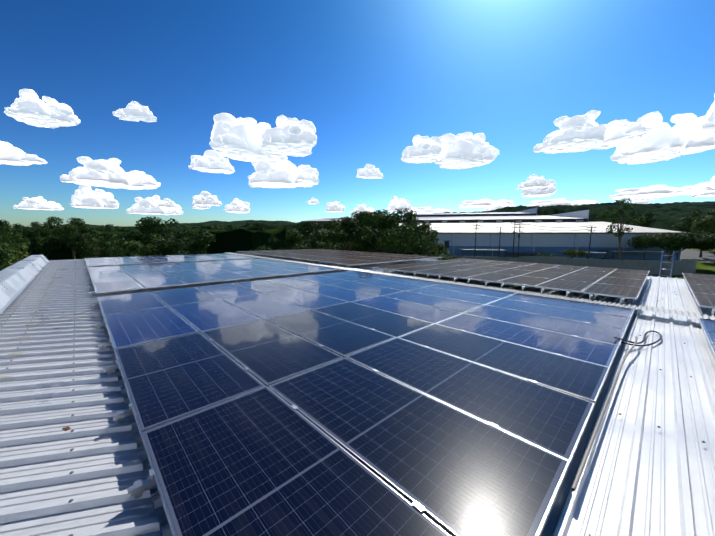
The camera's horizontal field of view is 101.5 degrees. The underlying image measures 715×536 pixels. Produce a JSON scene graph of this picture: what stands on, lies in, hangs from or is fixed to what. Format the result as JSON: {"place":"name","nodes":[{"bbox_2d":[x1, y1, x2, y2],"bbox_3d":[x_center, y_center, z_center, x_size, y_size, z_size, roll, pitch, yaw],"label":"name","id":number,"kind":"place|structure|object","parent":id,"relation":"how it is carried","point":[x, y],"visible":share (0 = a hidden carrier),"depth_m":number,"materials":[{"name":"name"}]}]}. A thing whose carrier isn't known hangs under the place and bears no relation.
{"place":"outdoors","nodes":[
{"label":"outdoors","id":0,"kind":"place"},
{"bbox_2d":[0,141,46,165],"bbox_3d":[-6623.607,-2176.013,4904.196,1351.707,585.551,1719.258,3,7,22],"label":"cloud","id":1,"kind":"structure","parent":0,"point":[10,154],"depth_m":5306.63,"materials":[{"name":"white"}]},
{"bbox_2d":[13,196,63,209],"bbox_3d":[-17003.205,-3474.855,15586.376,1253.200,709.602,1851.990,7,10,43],"label":"cloud","id":2,"kind":"structure","parent":0,"point":[32,203],"depth_m":15124.37,"materials":[{"name":"white"}]},
{"bbox_2d":[4,89,79,127],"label":"cloud","id":3,"kind":"structure","parent":0,"point":[29,107],"depth_m":3202.28,"materials":[{"name":"white"}]},
{"bbox_2d":[33,199,53,209],"bbox_3d":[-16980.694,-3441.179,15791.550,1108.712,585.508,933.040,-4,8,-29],"label":"cloud","id":4,"kind":"structure","parent":0,"point":[49,205],"depth_m":15667.73,"materials":[{"name":"white"}]},
{"bbox_2d":[0,260,161,535],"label":"roof strip","id":5,"kind":"object","parent":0,"point":[40,485],"visible":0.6,"depth_m":2.49,"materials":[{"name":"white metal"}]},
{"bbox_2d":[53,301,117,464],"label":"dry leaves","id":6,"kind":"object","parent":5,"relation":"on","point":[66,428],"visible":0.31,"depth_m":2.44,"materials":[{"name":"brown plant"}]},
{"bbox_2d":[69,185,118,208],"bbox_3d":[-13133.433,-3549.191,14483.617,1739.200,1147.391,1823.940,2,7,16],"label":"cloud","id":7,"kind":"structure","parent":0,"point":[84,196],"depth_m":14147.16,"materials":[{"name":"white"}]},
{"bbox_2d":[60,156,160,189],"bbox_3d":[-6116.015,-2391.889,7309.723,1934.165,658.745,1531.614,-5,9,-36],"label":"cloud","id":8,"kind":"structure","parent":0,"point":[110,173],"depth_m":6902.64,"materials":[{"name":"white"}]},
{"bbox_2d":[112,101,156,121],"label":"cloud","id":9,"kind":"structure","parent":0,"point":[135,111],"depth_m":3162.17,"materials":[{"name":"white"}]},
{"bbox_2d":[126,195,182,214],"bbox_3d":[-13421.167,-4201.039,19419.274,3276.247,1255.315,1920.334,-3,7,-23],"label":"cloud","id":10,"kind":"structure","parent":0,"point":[148,205],"depth_m":18779.60,"materials":[{"name":"white"}]},
{"bbox_2d":[57,220,257,228],"bbox_3d":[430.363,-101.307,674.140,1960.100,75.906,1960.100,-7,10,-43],"label":"forest hill","id":11,"kind":"structure","parent":0,"point":[242,222],"depth_m":409.16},
{"bbox_2d":[158,198,176,207],"bbox_3d":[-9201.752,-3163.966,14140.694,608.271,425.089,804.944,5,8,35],"label":"cloud","id":12,"kind":"structure","parent":0,"point":[166,202],"depth_m":13936.57,"materials":[{"name":"white"}]},
{"bbox_2d":[192,205,210,208],"bbox_3d":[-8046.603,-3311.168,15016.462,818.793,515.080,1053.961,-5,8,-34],"label":"cloud","id":13,"kind":"structure","parent":0,"point":[200,207],"depth_m":14743.92,"materials":[{"name":"white"}]},
{"bbox_2d":[192,191,221,205],"bbox_3d":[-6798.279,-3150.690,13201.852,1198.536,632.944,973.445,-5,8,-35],"label":"cloud","id":14,"kind":"structure","parent":0,"point":[205,198],"depth_m":12884.75,"materials":[{"name":"white"}]},
{"bbox_2d":[188,150,234,173],"bbox_3d":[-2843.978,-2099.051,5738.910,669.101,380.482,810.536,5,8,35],"label":"cloud","id":15,"kind":"structure","parent":0,"point":[211,161],"depth_m":5533.37,"materials":[{"name":"white"}]},
{"bbox_2d":[224,202,242,211],"bbox_3d":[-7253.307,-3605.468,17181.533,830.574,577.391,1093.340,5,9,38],"label":"cloud","id":16,"kind":"structure","parent":0,"point":[233,207],"depth_m":16893.78,"materials":[{"name":"white"}]},
{"bbox_2d":[227,198,249,212],"bbox_3d":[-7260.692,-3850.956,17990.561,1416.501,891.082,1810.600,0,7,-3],"label":"cloud","id":17,"kind":"structure","parent":0,"point":[245,206],"depth_m":17624.93,"materials":[{"name":"white"}]},
{"bbox_2d":[209,113,282,161],"bbox_3d":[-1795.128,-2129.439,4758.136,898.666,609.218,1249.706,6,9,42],"label":"cloud","id":18,"kind":"structure","parent":0,"point":[234,138],"depth_m":4374.73,"materials":[{"name":"white"}]},
{"bbox_2d":[248,155,318,187],"bbox_3d":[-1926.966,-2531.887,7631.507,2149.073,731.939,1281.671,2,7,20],"label":"cloud","id":19,"kind":"structure","parent":0,"point":[282,172],"depth_m":7301.22,"materials":[{"name":"white"}]},
{"bbox_2d":[260,115,316,156],"bbox_3d":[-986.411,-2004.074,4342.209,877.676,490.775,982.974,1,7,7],"label":"cloud","id":20,"kind":"structure","parent":0,"point":[294,137],"depth_m":4079.39,"materials":[{"name":"white"}]},
{"bbox_2d":[306,197,318,203],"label":"cloud","id":21,"kind":"structure","parent":0,"point":[314,201],"depth_m":12391.50,"materials":[{"name":"white"}]},
{"bbox_2d":[326,201,344,211],"bbox_3d":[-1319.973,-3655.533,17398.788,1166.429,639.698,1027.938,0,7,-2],"label":"cloud","id":22,"kind":"structure","parent":0,"point":[335,206],"depth_m":17039.13,"materials":[{"name":"white"}]},
{"bbox_2d":[0,0,714,226],"label":"sky","id":23,"kind":"structure","parent":0,"point":[370,77],"materials":[{"name":"blue"}]},
{"bbox_2d":[4,221,714,278],"bbox_3d":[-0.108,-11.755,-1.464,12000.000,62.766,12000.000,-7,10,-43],"label":"ground","id":24,"kind":"structure","parent":0,"point":[705,268],"depth_m":83.96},
{"bbox_2d":[0,220,9,228],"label":"tree","id":25,"kind":"object","parent":24,"relation":"on","point":[3,223],"visible":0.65,"depth_m":126.56,"materials":[{"name":"green plant"}]},
{"bbox_2d":[0,241,15,270],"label":"tree","id":26,"kind":"object","parent":24,"relation":"on","point":[5,255],"visible":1,"depth_m":40.02,"materials":[{"name":"green plant"}]},
{"bbox_2d":[0,223,22,229],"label":"tree","id":27,"kind":"object","parent":24,"relation":"on","point":[16,225],"visible":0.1,"depth_m":152.78,"materials":[{"name":"green plant"}]},
{"bbox_2d":[0,242,28,253],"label":"tree","id":28,"kind":"object","parent":24,"relation":"on","point":[19,247],"visible":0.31,"depth_m":56.74,"materials":[{"name":"green plant"}]},
{"bbox_2d":[0,227,29,244],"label":"tree","id":29,"kind":"object","parent":24,"relation":"on","point":[7,237],"visible":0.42,"depth_m":67.60,"materials":[{"name":"green plant"}]},
{"bbox_2d":[0,248,29,269],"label":"tree","id":30,"kind":"object","parent":24,"relation":"on","point":[19,255],"visible":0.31,"depth_m":44.47,"materials":[{"name":"green plant"}]},
{"bbox_2d":[0,227,58,253],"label":"tree","id":31,"kind":"object","parent":24,"relation":"on","point":[38,231],"visible":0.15,"depth_m":88.10,"materials":[{"name":"green plant"}]},
{"bbox_2d":[24,221,49,228],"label":"tree","id":32,"kind":"object","parent":24,"relation":"on","point":[34,224],"visible":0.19,"depth_m":153.88,"materials":[{"name":"green plant"}]},
{"bbox_2d":[20,229,61,256],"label":"tree","id":33,"kind":"object","parent":24,"relation":"on","point":[37,242],"visible":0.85,"depth_m":79.93,"materials":[{"name":"green plant"}]},
{"bbox_2d":[37,216,100,259],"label":"tree","id":34,"kind":"object","parent":24,"relation":"on","point":[67,233],"visible":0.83,"depth_m":81.37,"materials":[{"name":"green plant"}]},
{"bbox_2d":[65,233,120,257],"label":"tree","id":35,"kind":"object","parent":24,"relation":"on","point":[87,247],"visible":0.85,"depth_m":64.48,"materials":[{"name":"green plant"}]},
{"bbox_2d":[91,227,111,232],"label":"tree","id":36,"kind":"object","parent":24,"relation":"on","point":[101,229],"visible":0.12,"depth_m":132.11,"materials":[{"name":"green plant"}]},
{"bbox_2d":[94,234,119,249],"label":"tree","id":37,"kind":"object","parent":24,"relation":"on","point":[114,235],"visible":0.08,"depth_m":85.86,"materials":[{"name":"green plant"}]},
{"bbox_2d":[91,243,128,257],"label":"tree","id":38,"kind":"object","parent":24,"relation":"on","point":[95,254],"visible":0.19,"depth_m":71.82,"materials":[{"name":"green plant"}]},
{"bbox_2d":[105,225,119,229],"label":"tree","id":39,"kind":"object","parent":24,"relation":"on","point":[107,227],"visible":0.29,"depth_m":230.40,"materials":[{"name":"green plant"}]},
{"bbox_2d":[117,227,138,231],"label":"tree","id":40,"kind":"object","parent":24,"relation":"on","point":[121,229],"visible":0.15,"depth_m":128.30,"materials":[{"name":"green plant"}]},
{"bbox_2d":[113,233,174,256],"bbox_3d":[-26.662,1.131,38.186,7.516,11.443,9.718,-5,9,-38],"label":"tree","id":41,"kind":"object","parent":24,"relation":"on","point":[130,246],"visible":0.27,"depth_m":35.16,"materials":[{"name":"green plant"}]},
{"bbox_2d":[111,237,189,256],"bbox_3d":[-26.245,1.537,37.164,9.810,10.888,9.230,2,7,14],"label":"tree","id":42,"kind":"object","parent":24,"relation":"on","point":[154,244],"visible":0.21,"depth_m":36.05,"materials":[{"name":"green plant"}]},
{"bbox_2d":[10,220,292,229],"bbox_3d":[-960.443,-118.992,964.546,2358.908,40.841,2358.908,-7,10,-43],"label":"forest","id":43,"kind":"object","parent":24,"relation":"on","point":[206,223],"depth_m":395.76,"materials":[{"name":"green plant"}]},
{"bbox_2d":[117,216,215,255],"bbox_3d":[-30.867,-1.507,49.559,12.691,13.874,11.319,2,7,18],"label":"tree","id":44,"kind":"object","parent":24,"relation":"on","point":[148,225],"visible":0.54,"depth_m":46.66,"materials":[{"name":"green plant"}]},
{"bbox_2d":[160,227,196,242],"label":"tree","id":45,"kind":"object","parent":24,"relation":"on","point":[172,230],"visible":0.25,"depth_m":87.28,"materials":[{"name":"green plant"}]},
{"bbox_2d":[0,225,360,265],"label":"forest","id":46,"kind":"object","parent":24,"relation":"on","point":[238,239],"visible":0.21,"depth_m":94.42,"materials":[{"name":"green plant"}]},
{"bbox_2d":[183,226,198,229],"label":"tree","id":47,"kind":"object","parent":24,"relation":"on","point":[186,227],"visible":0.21,"depth_m":188.74,"materials":[{"name":"green plant"}]},
{"bbox_2d":[190,248,206,254],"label":"tree","id":48,"kind":"object","parent":24,"relation":"on","point":[199,251],"visible":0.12,"depth_m":47.75,"materials":[{"name":"green plant"}]},
{"bbox_2d":[204,225,224,229],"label":"tree","id":49,"kind":"object","parent":24,"relation":"on","point":[209,227],"visible":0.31,"depth_m":150.92,"materials":[{"name":"green plant"}]},
{"bbox_2d":[218,224,235,230],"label":"tree","id":50,"kind":"object","parent":24,"relation":"on","point":[230,226],"visible":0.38,"depth_m":203.75,"materials":[{"name":"green plant"}]},
{"bbox_2d":[243,222,255,229],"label":"tree","id":51,"kind":"object","parent":24,"relation":"on","point":[252,226],"visible":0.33,"depth_m":198.16,"materials":[{"name":"green plant"}]},
{"bbox_2d":[252,222,272,230],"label":"tree","id":52,"kind":"object","parent":24,"relation":"on","point":[257,227],"visible":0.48,"depth_m":184.09,"materials":[{"name":"green plant"}]},
{"bbox_2d":[250,236,311,250],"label":"bushes","id":53,"kind":"object","parent":24,"relation":"on","point":[296,247],"visible":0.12,"depth_m":35.85,"materials":[{"name":"green plant"}]},
{"bbox_2d":[283,221,338,249],"bbox_3d":[-9.423,-2.993,62.288,12.125,14.341,12.296,-2,7,-17],"label":"tree","id":54,"kind":"object","parent":24,"relation":"on","point":[298,234],"visible":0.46,"depth_m":61.70,"materials":[{"name":"green plant"}]},
{"bbox_2d":[311,221,354,246],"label":"tree","id":55,"kind":"object","parent":24,"relation":"on","point":[329,225],"visible":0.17,"depth_m":80.24,"materials":[{"name":"green plant"}]},
{"bbox_2d":[312,216,381,251],"bbox_3d":[-1.468,-1.435,49.414,12.125,14.341,12.296,1,7,9],"label":"tree","id":56,"kind":"object","parent":24,"relation":"on","point":[351,241],"visible":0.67,"depth_m":46.33,"materials":[{"name":"green plant"}]},
{"bbox_2d":[351,210,397,227],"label":"tree","id":57,"kind":"object","parent":24,"relation":"on","point":[356,214],"visible":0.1,"depth_m":68.77,"materials":[{"name":"green plant"}]},
{"bbox_2d":[354,211,430,254],"bbox_3d":[4.905,-0.893,42.635,10.988,14.913,12.076,3,8,26],"label":"tree","id":58,"kind":"object","parent":24,"relation":"on","point":[401,243],"visible":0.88,"depth_m":41.69,"materials":[{"name":"green plant"}]},
{"bbox_2d":[369,208,431,246],"bbox_3d":[7.325,-3.230,57.017,13.036,16.099,11.862,0,7,1],"label":"tree","id":59,"kind":"object","parent":24,"relation":"on","point":[405,213],"visible":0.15,"depth_m":52.72,"materials":[{"name":"green plant"}]},
{"bbox_2d":[389,213,438,245],"bbox_3d":[11.607,-4.082,64.057,11.862,16.099,13.036,5,9,37],"label":"tree","id":60,"kind":"object","parent":24,"relation":"on","point":[430,234],"visible":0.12,"depth_m":63.20,"materials":[{"name":"green plant"}]},
{"bbox_2d":[408,236,447,259],"bbox_3d":[10.820,0.535,46.081,9.252,11.236,6.933,-5,8,-34],"label":"bush","id":61,"kind":"object","parent":24,"relation":"on","point":[441,248],"visible":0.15,"depth_m":46.87,"materials":[{"name":"green plant"}]},
{"bbox_2d":[424,243,456,259],"bbox_3d":[15.279,-0.185,58.513,8.214,9.706,7.614,5,9,38],"label":"bush","id":62,"kind":"object","parent":24,"relation":"on","point":[447,254],"visible":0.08,"depth_m":57.79,"materials":[{"name":"green plant"}]},
{"bbox_2d":[301,207,686,260],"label":"warehouse","id":63,"kind":"structure","parent":24,"relation":"on","point":[460,242],"depth_m":110.50,"materials":[{"name":"white metal"}]},
{"bbox_2d":[427,220,595,258],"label":"utility poles","id":64,"kind":"object","parent":24,"relation":"on","point":[514,227],"visible":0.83,"depth_m":89.54,"materials":[{"name":"grey concrete"}]},
{"bbox_2d":[537,251,554,256],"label":"bush","id":65,"kind":"object","parent":24,"relation":"on","point":[542,252],"visible":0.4,"depth_m":83.63,"materials":[{"name":"green plant"}]},
{"bbox_2d":[448,256,696,274],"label":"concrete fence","id":66,"kind":"object","parent":24,"relation":"on","point":[679,267],"visible":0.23,"depth_m":76.55,"materials":[{"name":"grey concrete"}]},
{"bbox_2d":[563,249,586,258],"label":"bush","id":67,"kind":"object","parent":24,"relation":"on","point":[574,253],"visible":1,"depth_m":82.73,"materials":[{"name":"green plant"}]},
{"bbox_2d":[596,197,646,259],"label":"tall sparse tree","id":68,"kind":"object","parent":24,"relation":"on","point":[621,230],"visible":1,"depth_m":80.06,"materials":[{"name":"green plant"}]},
{"bbox_2d":[616,218,636,224],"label":"tree","id":69,"kind":"object","parent":24,"relation":"on","point":[627,223],"visible":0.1,"depth_m":169.66,"materials":[{"name":"green plant"}]},
{"bbox_2d":[625,212,656,226],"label":"tree","id":70,"kind":"object","parent":24,"relation":"on","point":[648,217],"visible":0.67,"depth_m":191.17,"materials":[{"name":"green plant"}]},
{"bbox_2d":[659,251,674,277],"bbox_3d":[14.314,4.479,14.096,2.700,10.689,0.384,-7,10,-43],"label":"ladder","id":71,"kind":"object","parent":24,"relation":"on","point":[662,255],"visible":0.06,"depth_m":12.68,"materials":[{"name":"silver metal"}]},
{"bbox_2d":[626,231,714,259],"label":"spreading tree","id":72,"kind":"object","parent":24,"relation":"on","point":[672,241],"visible":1,"depth_m":80.60,"materials":[{"name":"green plant"}]},
{"bbox_2d":[670,216,713,256],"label":"tree","id":73,"kind":"object","parent":24,"relation":"on","point":[685,225],"visible":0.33,"depth_m":115.32,"materials":[{"name":"green plant"}]},
{"bbox_2d":[680,249,714,262],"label":"asphalt yard","id":74,"kind":"structure","parent":24,"relation":"on","point":[708,257],"depth_m":121.53,"materials":[{"name":"grey asphalt"}]},
{"bbox_2d":[685,209,714,249],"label":"tree","id":75,"kind":"object","parent":24,"relation":"on","point":[696,213],"visible":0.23,"depth_m":145.90,"materials":[{"name":"green plant"}]},
{"bbox_2d":[689,215,714,235],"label":"round tree","id":76,"kind":"object","parent":24,"relation":"on","point":[707,223],"visible":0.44,"depth_m":99.99,"materials":[{"name":"green plant"}]},
{"bbox_2d":[350,204,373,213],"bbox_3d":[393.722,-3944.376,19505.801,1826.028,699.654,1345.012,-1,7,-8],"label":"cloud","id":77,"kind":"structure","parent":0,"point":[361,208],"depth_m":19119.00,"materials":[{"name":"white"}]},
{"bbox_2d":[356,164,383,178],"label":"cloud","id":78,"kind":"structure","parent":0,"point":[369,171],"depth_m":6243.70,"materials":[{"name":"white"}]},
{"bbox_2d":[386,196,411,211],"bbox_3d":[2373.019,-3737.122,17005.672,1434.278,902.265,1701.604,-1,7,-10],"label":"cloud","id":79,"kind":"structure","parent":0,"point":[395,202],"depth_m":16680.70,"materials":[{"name":"white"}]},
{"bbox_2d":[397,202,409,209],"bbox_3d":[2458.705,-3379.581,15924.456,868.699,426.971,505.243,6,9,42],"label":"cloud","id":80,"kind":"structure","parent":0,"point":[403,205],"depth_m":15738.73,"materials":[{"name":"white"}]},
{"bbox_2d":[401,135,441,163],"bbox_3d":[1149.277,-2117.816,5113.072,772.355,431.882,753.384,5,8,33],"label":"cloud","id":81,"kind":"structure","parent":0,"point":[426,149],"depth_m":4905.06,"materials":[{"name":"white"}]},
{"bbox_2d":[409,207,452,213],"bbox_3d":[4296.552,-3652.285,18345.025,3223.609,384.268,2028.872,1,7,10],"label":"cloud","id":82,"kind":"structure","parent":0,"point":[423,210],"depth_m":17677.27,"materials":[{"name":"white"}]},
{"bbox_2d":[434,132,498,168],"bbox_3d":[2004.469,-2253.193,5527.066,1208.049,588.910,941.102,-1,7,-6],"label":"cloud","id":83,"kind":"structure","parent":0,"point":[465,150],"depth_m":5194.51,"materials":[{"name":"white"}]},
{"bbox_2d":[250,201,714,231],"bbox_3d":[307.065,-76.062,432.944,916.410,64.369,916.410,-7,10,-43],"label":"forest hill","id":84,"kind":"structure","parent":0,"point":[666,216],"depth_m":376.89,"materials":[{"name":"green plant"}]},
{"bbox_2d":[459,198,513,207],"bbox_3d":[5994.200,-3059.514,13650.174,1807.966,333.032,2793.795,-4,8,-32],"label":"cloud","id":85,"kind":"structure","parent":0,"point":[482,203],"depth_m":13374.35,"materials":[{"name":"white"}]},
{"bbox_2d":[481,199,515,211],"bbox_3d":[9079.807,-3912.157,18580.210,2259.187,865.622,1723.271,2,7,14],"label":"cloud","id":86,"kind":"structure","parent":0,"point":[491,208],"depth_m":18198.14,"materials":[{"name":"white"}]},
{"bbox_2d":[516,174,549,189],"bbox_3d":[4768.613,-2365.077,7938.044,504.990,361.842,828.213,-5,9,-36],"label":"cloud","id":87,"kind":"structure","parent":0,"point":[533,181],"depth_m":7796.24,"materials":[{"name":"white"}]},
{"bbox_2d":[520,179,555,196],"bbox_3d":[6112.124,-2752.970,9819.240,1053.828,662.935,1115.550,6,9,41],"label":"cloud","id":88,"kind":"structure","parent":0,"point":[544,191],"depth_m":9478.43,"materials":[{"name":"white"}]},
{"bbox_2d":[526,198,598,206],"bbox_3d":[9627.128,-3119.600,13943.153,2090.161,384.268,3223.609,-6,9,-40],"label":"cloud","id":89,"kind":"structure","parent":0,"point":[555,202],"depth_m":13471.68,"materials":[{"name":"white"}]},
{"bbox_2d":[533,110,652,153],"bbox_3d":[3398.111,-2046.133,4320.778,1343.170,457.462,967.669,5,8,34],"label":"cloud","id":90,"kind":"structure","parent":0,"point":[579,133],"depth_m":4104.31,"materials":[{"name":"white"}]},
{"bbox_2d":[629,200,648,203],"bbox_3d":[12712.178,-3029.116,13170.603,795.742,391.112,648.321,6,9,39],"label":"cloud","id":91,"kind":"structure","parent":0,"point":[641,202],"depth_m":12927.22,"materials":[{"name":"white"}]},
{"bbox_2d":[622,198,657,200],"bbox_3d":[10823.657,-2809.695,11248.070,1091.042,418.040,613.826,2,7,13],"label":"cloud","id":92,"kind":"structure","parent":0,"point":[645,199],"depth_m":11093.39,"materials":[{"name":"white"}]},
{"bbox_2d":[609,184,714,199],"bbox_3d":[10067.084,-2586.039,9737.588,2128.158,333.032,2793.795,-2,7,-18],"label":"cloud","id":93,"kind":"structure","parent":0,"point":[656,191],"depth_m":9514.58,"materials":[{"name":"white"}]},
{"bbox_2d":[610,111,714,163],"bbox_3d":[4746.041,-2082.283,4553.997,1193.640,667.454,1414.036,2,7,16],"label":"cloud","id":94,"kind":"structure","parent":0,"point":[687,134],"depth_m":4250.76,"materials":[{"name":"white"}]},
{"bbox_2d":[691,176,714,196],"bbox_3d":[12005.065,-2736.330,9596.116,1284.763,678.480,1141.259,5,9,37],"label":"cloud","id":95,"kind":"structure","parent":0,"point":[710,194],"depth_m":9719.53,"materials":[{"name":"white"}]},
{"bbox_2d":[702,94,714,134],"bbox_3d":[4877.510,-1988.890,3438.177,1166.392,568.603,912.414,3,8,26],"label":"cloud","id":96,"kind":"structure","parent":0,"point":[708,123],"depth_m":3597.20,"materials":[{"name":"white"}]},
{"bbox_3d":[6.376,6.068,5.669,20.100,9.550,50.180,-7,10,-43],"label":"building body","id":97,"kind":"object","parent":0,"visible":0},
{"bbox_3d":[6.699,1.179,5.444,19.500,0.220,50.260,-5,9,-43],"label":"roof","id":98,"kind":"object","parent":97,"relation":"on","visible":0},
{"bbox_2d":[0,255,49,314],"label":"ridge cap","id":99,"kind":"object","parent":98,"relation":"on","point":[17,278],"visible":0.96,"depth_m":9.17,"materials":[{"name":"white metal"}]},
{"bbox_2d":[0,261,61,408],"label":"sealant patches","id":100,"kind":"object","parent":98,"relation":"on","point":[26,336],"visible":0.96,"depth_m":4.51,"materials":[{"name":"beige"}]},
{"bbox_2d":[2,263,75,535],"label":"roof screws","id":101,"kind":"object","parent":98,"relation":"on","point":[70,500],"visible":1,"depth_m":3.55,"materials":[{"name":"grey metal"}]},
{"bbox_2d":[26,308,99,325],"bbox_3d":[-5.518,0.916,5.558,0.396,0.076,1.097,4,8,31],"label":"rib","id":102,"kind":"object","parent":98,"relation":"on","point":[62,320],"visible":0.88,"depth_m":5.46,"materials":[{"name":"grey metal"}]},
{"bbox_2d":[82,250,714,512],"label":"panel clamps","id":103,"kind":"object","parent":98,"relation":"on","point":[137,488],"visible":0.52,"depth_m":4.05,"materials":[{"name":"silver metal"}]},
{"bbox_2d":[84,260,714,535],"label":"roof","id":104,"kind":"structure","parent":98,"relation":"on","point":[643,474],"depth_m":2.24,"materials":[{"name":"white metal"}]},
{"bbox_2d":[85,250,714,535],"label":"solar panel frames","id":105,"kind":"structure","parent":104,"relation":"on","point":[435,520],"depth_m":3.46,"materials":[{"name":"silver metal"}]},
{"bbox_2d":[85,249,714,535],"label":"solar panels","id":106,"kind":"object","parent":105,"relation":"in","point":[264,461],"visible":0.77,"depth_m":2.90,"materials":[{"name":"blue glass"}]},
{"bbox_2d":[571,336,636,491],"bbox_3d":[2.768,1.223,3.127,3.904,0.072,0.064,-6,9,-42],"label":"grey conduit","id":107,"kind":"object","parent":104,"relation":"on","point":[582,465],"visible":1,"depth_m":2.37,"materials":[{"name":"grey plastic"}]},
{"bbox_2d":[222,254,714,356],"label":"roof","id":108,"kind":"structure","parent":98,"relation":"on","point":[676,331],"depth_m":6.33,"materials":[{"name":"white metal"}]},
{"bbox_2d":[613,330,661,345],"bbox_3d":[4.472,1.062,4.611,1.706,0.223,0.313,-3,8,-26],"label":"cable loop","id":109,"kind":"object","parent":108,"relation":"on","point":[644,337],"visible":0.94,"depth_m":4.46,"materials":[{"name":"black rubber"}]},
{"bbox_2d":[228,252,714,319],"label":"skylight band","id":110,"kind":"object","parent":98,"relation":"on","point":[666,311],"visible":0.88,"depth_m":7.82,"materials":[{"name":"grey"}]},
{"bbox_2d":[378,259,693,297],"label":"roof","id":111,"kind":"structure","parent":98,"relation":"on","point":[670,286],"depth_m":10.37,"materials":[{"name":"white metal"}]},
{"bbox_2d":[587,280,705,535],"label":"roof screws","id":112,"kind":"object","parent":98,"relation":"attached to","point":[590,534],"visible":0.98,"depth_m":2.51,"materials":[{"name":"grey metal"}]}
]}

